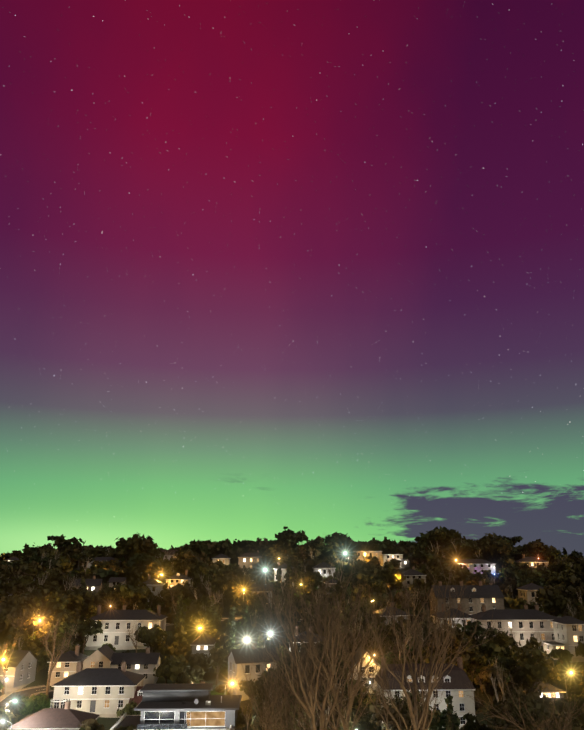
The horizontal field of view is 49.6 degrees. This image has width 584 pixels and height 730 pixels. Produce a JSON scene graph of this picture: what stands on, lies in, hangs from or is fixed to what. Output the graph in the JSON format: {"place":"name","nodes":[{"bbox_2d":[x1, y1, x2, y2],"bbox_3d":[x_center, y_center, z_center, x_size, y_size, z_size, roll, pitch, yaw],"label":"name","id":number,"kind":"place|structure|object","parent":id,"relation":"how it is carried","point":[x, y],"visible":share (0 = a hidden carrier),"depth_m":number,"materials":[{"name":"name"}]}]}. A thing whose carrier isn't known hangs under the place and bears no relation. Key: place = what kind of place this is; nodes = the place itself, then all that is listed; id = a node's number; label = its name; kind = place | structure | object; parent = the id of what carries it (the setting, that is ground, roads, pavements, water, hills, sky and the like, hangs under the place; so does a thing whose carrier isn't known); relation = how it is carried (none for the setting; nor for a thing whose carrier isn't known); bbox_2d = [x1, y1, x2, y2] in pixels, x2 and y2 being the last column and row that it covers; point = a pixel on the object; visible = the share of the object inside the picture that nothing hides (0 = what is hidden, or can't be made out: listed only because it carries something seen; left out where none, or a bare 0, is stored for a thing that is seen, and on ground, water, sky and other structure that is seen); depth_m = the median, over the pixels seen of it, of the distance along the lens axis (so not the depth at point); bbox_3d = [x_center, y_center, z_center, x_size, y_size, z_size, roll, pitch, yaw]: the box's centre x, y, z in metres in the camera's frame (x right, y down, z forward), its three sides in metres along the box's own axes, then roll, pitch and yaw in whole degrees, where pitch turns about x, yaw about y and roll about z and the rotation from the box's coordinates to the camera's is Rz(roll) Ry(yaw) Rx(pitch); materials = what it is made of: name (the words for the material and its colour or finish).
{"place":"outdoors","nodes":[
{"label":"outdoors","id":0,"kind":"place"},
{"bbox_2d":[0,685,53,723],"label":"road","id":1,"kind":"structure","parent":0,"point":[25,692],"depth_m":137.66,"materials":[{"name":"grey asphalt"}]},
{"bbox_2d":[0,562,583,729],"bbox_3d":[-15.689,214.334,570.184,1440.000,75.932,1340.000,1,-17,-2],"label":"terrain","id":2,"kind":"structure","parent":0,"point":[41,677],"depth_m":148.81,"materials":[{"name":"green plant"}]},
{"bbox_2d":[0,636,18,694],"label":"bare tree","id":3,"kind":"object","parent":2,"relation":"on","point":[4,675],"visible":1,"depth_m":138.98,"materials":[{"name":"brown plant"}]},
{"bbox_2d":[4,557,18,561],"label":"house","id":4,"kind":"structure","parent":2,"relation":"on","point":[11,559],"depth_m":344.88,"materials":[{"name":"grey paint"}]},
{"bbox_2d":[7,609,30,645],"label":"pale bare tree","id":5,"kind":"object","parent":2,"relation":"on","point":[21,625],"visible":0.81,"depth_m":160.06,"materials":[{"name":"brown plant"}]},
{"bbox_2d":[0,642,38,692],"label":"house","id":6,"kind":"structure","parent":2,"relation":"on","point":[21,670],"depth_m":142.87,"materials":[{"name":"grey paint"}]},
{"bbox_2d":[18,694,52,714],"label":"hedge","id":7,"kind":"object","parent":2,"relation":"on","point":[29,710],"visible":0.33,"depth_m":129.19,"materials":[{"name":"green plant"}]},
{"bbox_2d":[7,699,99,729],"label":"bungalow","id":8,"kind":"object","parent":2,"relation":"on","point":[66,717],"visible":0.83,"depth_m":114.42,"materials":[{"name":"beige paint"}]},
{"bbox_2d":[40,614,79,699],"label":"bare tree","id":9,"kind":"object","parent":2,"relation":"on","point":[52,664],"visible":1,"depth_m":136.81,"materials":[{"name":"brown plant"}]},
{"bbox_2d":[47,644,88,685],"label":"cream house","id":10,"kind":"structure","parent":2,"relation":"on","point":[65,665],"depth_m":145.89,"materials":[{"name":"paint"}]},
{"bbox_2d":[73,576,102,594],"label":"house","id":11,"kind":"structure","parent":2,"relation":"on","point":[95,584],"depth_m":229.77,"materials":[{"name":"stone"}]},
{"bbox_2d":[50,660,145,717],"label":"cream villa","id":12,"kind":"object","parent":2,"relation":"on","point":[105,692],"visible":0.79,"depth_m":129.57,"materials":[{"name":"paint"}]},
{"bbox_2d":[82,644,115,669],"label":"house","id":13,"kind":"structure","parent":2,"relation":"on","point":[100,657],"depth_m":146.60,"materials":[{"name":"beige paint"}]},
{"bbox_2d":[87,557,121,567],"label":"house","id":14,"kind":"structure","parent":2,"relation":"on","point":[99,559],"depth_m":316.78,"materials":[{"name":"white paint"}]},
{"bbox_2d":[108,577,127,587],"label":"house","id":15,"kind":"structure","parent":2,"relation":"on","point":[112,581],"depth_m":241.00,"materials":[{"name":"grey paint"}]},
{"bbox_2d":[84,604,167,649],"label":"white villa","id":16,"kind":"object","parent":2,"relation":"on","point":[116,624],"visible":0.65,"depth_m":171.15,"materials":[{"name":"paint"}]},
{"bbox_2d":[126,623,138,652],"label":"pale bare tree","id":17,"kind":"object","parent":2,"relation":"on","point":[133,640],"visible":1,"depth_m":159.57,"materials":[{"name":"beige plant"}]},
{"bbox_2d":[110,646,161,685],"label":"white house wing","id":18,"kind":"structure","parent":2,"relation":"on","point":[146,663],"depth_m":147.37,"materials":[{"name":"white paint"}]},
{"bbox_2d":[129,686,142,704],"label":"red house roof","id":19,"kind":"structure","parent":2,"relation":"on","point":[138,696],"depth_m":129.84,"materials":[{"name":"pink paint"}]},
{"bbox_2d":[143,575,164,606],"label":"house","id":20,"kind":"structure","parent":2,"relation":"on","point":[149,582],"depth_m":223.43,"materials":[{"name":"grey paint"}]},
{"bbox_2d":[150,584,158,607],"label":"bare tree","id":21,"kind":"object","parent":2,"relation":"on","point":[153,595],"visible":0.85,"depth_m":209.67,"materials":[{"name":"brown plant"}]},
{"bbox_2d":[157,547,177,559],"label":"house","id":22,"kind":"structure","parent":2,"relation":"on","point":[170,552],"depth_m":317.14,"materials":[{"name":"grey paint"}]},
{"bbox_2d":[110,683,241,729],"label":"building","id":23,"kind":"structure","parent":2,"relation":"on","point":[194,706],"depth_m":104.69,"materials":[{"name":"white paint"}]},
{"bbox_2d":[165,570,191,589],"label":"cream house","id":24,"kind":"structure","parent":2,"relation":"on","point":[176,579],"depth_m":241.53,"materials":[{"name":"paint"}]},
{"bbox_2d":[190,632,215,667],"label":"house","id":25,"kind":"structure","parent":2,"relation":"on","point":[204,642],"depth_m":156.65,"materials":[{"name":"grey paint"}]},
{"bbox_2d":[209,589,226,603],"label":"house","id":26,"kind":"structure","parent":2,"relation":"on","point":[217,600],"depth_m":190.92,"materials":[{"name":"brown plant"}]},
{"bbox_2d":[210,689,226,694],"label":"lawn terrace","id":27,"kind":"structure","parent":2,"relation":"on","point":[213,692],"depth_m":138.92,"materials":[{"name":"green plant"}]},
{"bbox_2d":[212,554,230,565],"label":"lit house","id":28,"kind":"structure","parent":2,"relation":"on","point":[224,559],"depth_m":300.46,"materials":[{"name":"beige paint"}]},
{"bbox_2d":[215,575,236,606],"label":"house","id":29,"kind":"structure","parent":2,"relation":"on","point":[221,605],"depth_m":219.83,"materials":[{"name":"stone"}]},
{"bbox_2d":[238,549,263,571],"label":"house","id":30,"kind":"structure","parent":2,"relation":"on","point":[247,560],"depth_m":299.44,"materials":[{"name":"beige paint"}]},
{"bbox_2d":[227,641,279,700],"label":"house","id":31,"kind":"structure","parent":2,"relation":"on","point":[236,672],"depth_m":138.66,"materials":[{"name":"grey paint"}]},
{"bbox_2d":[251,584,272,607],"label":"house","id":32,"kind":"structure","parent":2,"relation":"on","point":[253,587],"depth_m":210.94,"materials":[{"name":"grey paint"}]},
{"bbox_2d":[219,670,322,729],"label":"bare tree","id":33,"kind":"object","parent":2,"relation":"on","point":[275,712],"visible":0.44,"depth_m":67.63,"materials":[{"name":"brown plant"}]},
{"bbox_2d":[234,625,318,729],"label":"bare tree","id":34,"kind":"object","parent":2,"relation":"on","point":[273,700],"visible":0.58,"depth_m":59.54,"materials":[{"name":"brown plant"}]},
{"bbox_2d":[274,561,293,586],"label":"house","id":35,"kind":"structure","parent":2,"relation":"on","point":[283,567],"depth_m":257.71,"materials":[{"name":"beige paint"}]},
{"bbox_2d":[0,561,583,684],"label":"slope trees","id":36,"kind":"object","parent":2,"relation":"on","point":[558,593],"visible":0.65,"depth_m":170.44,"materials":[{"name":"green plant"}]},
{"bbox_2d":[0,538,583,603],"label":"slope trees","id":37,"kind":"object","parent":2,"relation":"on","point":[190,560],"visible":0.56,"depth_m":255.04,"materials":[{"name":"green plant"}]},
{"bbox_2d":[0,642,583,729],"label":"slope trees","id":38,"kind":"object","parent":2,"relation":"on","point":[536,669],"visible":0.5,"depth_m":107.81,"materials":[{"name":"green plant"}]},
{"bbox_2d":[0,526,583,570],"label":"ridge trees","id":39,"kind":"object","parent":2,"relation":"on","point":[339,544],"visible":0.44,"depth_m":313.65,"materials":[{"name":"green plant"}]},
{"bbox_2d":[0,530,583,729],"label":"hillside trees","id":40,"kind":"object","parent":2,"relation":"on","point":[211,589],"visible":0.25,"depth_m":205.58,"materials":[{"name":"green plant"}]},
{"bbox_2d":[288,624,325,651],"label":"house behind trees","id":41,"kind":"structure","parent":2,"relation":"on","point":[300,634],"depth_m":157.31,"materials":[{"name":"white paint"}]},
{"bbox_2d":[236,548,393,729],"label":"bare tree","id":42,"kind":"object","parent":2,"relation":"on","point":[302,677],"visible":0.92,"depth_m":53.35,"materials":[{"name":"brown plant"}]},
{"bbox_2d":[308,595,329,615],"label":"bare tree","id":43,"kind":"object","parent":2,"relation":"on","point":[317,607],"visible":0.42,"depth_m":175.67,"materials":[{"name":"brown plant"}]},
{"bbox_2d":[312,562,334,587],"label":"house","id":44,"kind":"structure","parent":2,"relation":"on","point":[322,565],"depth_m":255.37,"materials":[{"name":"white paint"}]},
{"bbox_2d":[324,579,340,594],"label":"house","id":45,"kind":"structure","parent":2,"relation":"on","point":[334,581],"depth_m":227.62,"materials":[{"name":"grey paint"}]},
{"bbox_2d":[255,563,434,729],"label":"bare tree","id":46,"kind":"object","parent":2,"relation":"on","point":[341,717],"visible":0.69,"depth_m":57.62,"materials":[{"name":"brown plant"}]},
{"bbox_2d":[350,648,379,693],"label":"house","id":47,"kind":"structure","parent":2,"relation":"on","point":[369,671],"depth_m":136.69,"materials":[{"name":"paint"}]},
{"bbox_2d":[353,551,381,564],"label":"house","id":48,"kind":"structure","parent":2,"relation":"on","point":[370,553],"depth_m":326.21,"materials":[{"name":"beige paint"}]},
{"bbox_2d":[380,554,402,566],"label":"house","id":49,"kind":"structure","parent":2,"relation":"on","point":[387,557],"depth_m":317.12,"materials":[{"name":"beige paint"}]},
{"bbox_2d":[374,601,410,624],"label":"house","id":50,"kind":"structure","parent":2,"relation":"on","point":[383,614],"depth_m":179.73,"materials":[{"name":"grey paint"}]},
{"bbox_2d":[400,560,408,567],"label":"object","id":51,"kind":"structure","parent":2,"relation":"on","point":[404,563],"depth_m":308.25,"materials":[{"name":"white paint"}]},
{"bbox_2d":[401,566,426,587],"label":"house","id":52,"kind":"structure","parent":2,"relation":"on","point":[412,573],"depth_m":254.22,"materials":[{"name":"grey paint"}]},
{"bbox_2d":[407,587,421,617],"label":"pale bare tree","id":53,"kind":"object","parent":2,"relation":"on","point":[413,602],"visible":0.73,"depth_m":199.50,"materials":[{"name":"brown plant"}]},
{"bbox_2d":[340,550,503,729],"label":"bare tree","id":54,"kind":"object","parent":2,"relation":"on","point":[423,715],"visible":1,"depth_m":55.21,"materials":[{"name":"brown plant"}]},
{"bbox_2d":[374,655,474,729],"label":"house mansard dormers","id":55,"kind":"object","parent":2,"relation":"on","point":[458,683],"visible":0.29,"depth_m":119.46,"materials":[{"name":"beige paint"}]},
{"bbox_2d":[431,602,471,638],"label":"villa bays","id":56,"kind":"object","parent":2,"relation":"on","point":[462,620],"visible":0.27,"depth_m":177.32,"materials":[{"name":"white paint"}]},
{"bbox_2d":[428,580,504,616],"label":"stone house gables","id":57,"kind":"object","parent":2,"relation":"on","point":[491,596],"visible":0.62,"depth_m":191.70,"materials":[{"name":"stone"}]},
{"bbox_2d":[454,559,495,573],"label":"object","id":58,"kind":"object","parent":2,"relation":"on","point":[473,566],"visible":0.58,"depth_m":280.53,"materials":[{"name":"grey paint"}]},
{"bbox_2d":[504,622,516,648],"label":"pale bare tree","id":59,"kind":"object","parent":2,"relation":"on","point":[511,629],"visible":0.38,"depth_m":158.45,"materials":[{"name":"grey plant"}]},
{"bbox_2d":[470,603,557,647],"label":"house","id":60,"kind":"structure","parent":2,"relation":"on","point":[525,619],"depth_m":169.70,"materials":[{"name":"paint"}]},
{"bbox_2d":[456,670,583,729],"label":"bare tree","id":61,"kind":"object","parent":2,"relation":"on","point":[558,727],"visible":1,"depth_m":67.73,"materials":[{"name":"brown plant"}]},
{"bbox_2d":[516,583,543,611],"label":"house","id":62,"kind":"structure","parent":2,"relation":"on","point":[527,592],"depth_m":210.16,"materials":[{"name":"grey paint"}]},
{"bbox_2d":[515,554,548,567],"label":"house","id":63,"kind":"structure","parent":2,"relation":"on","point":[531,561],"depth_m":295.62,"materials":[{"name":"stone"}]},
{"bbox_2d":[528,629,549,648],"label":"pale bare tree","id":64,"kind":"object","parent":2,"relation":"on","point":[540,638],"visible":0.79,"depth_m":156.99,"materials":[{"name":"grey plant"}]},
{"bbox_2d":[523,681,565,703],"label":"house","id":65,"kind":"structure","parent":2,"relation":"on","point":[546,691],"depth_m":133.95,"materials":[{"name":"beige paint"}]},
{"bbox_2d":[542,641,564,659],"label":"house","id":66,"kind":"structure","parent":2,"relation":"on","point":[549,646],"depth_m":160.45,"materials":[{"name":"beige paint"}]},
{"bbox_2d":[550,616,583,662],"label":"house","id":67,"kind":"structure","parent":2,"relation":"on","point":[569,632],"depth_m":158.06,"materials":[{"name":"white paint"}]},
{"bbox_2d":[0,0,583,555],"label":"sky","id":68,"kind":"structure","parent":0,"point":[314,267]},
{"bbox_2d":[72,617,559,638],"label":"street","id":69,"kind":"structure","parent":0,"point":[170,627],"depth_m":185.79,"materials":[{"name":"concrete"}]}
]}

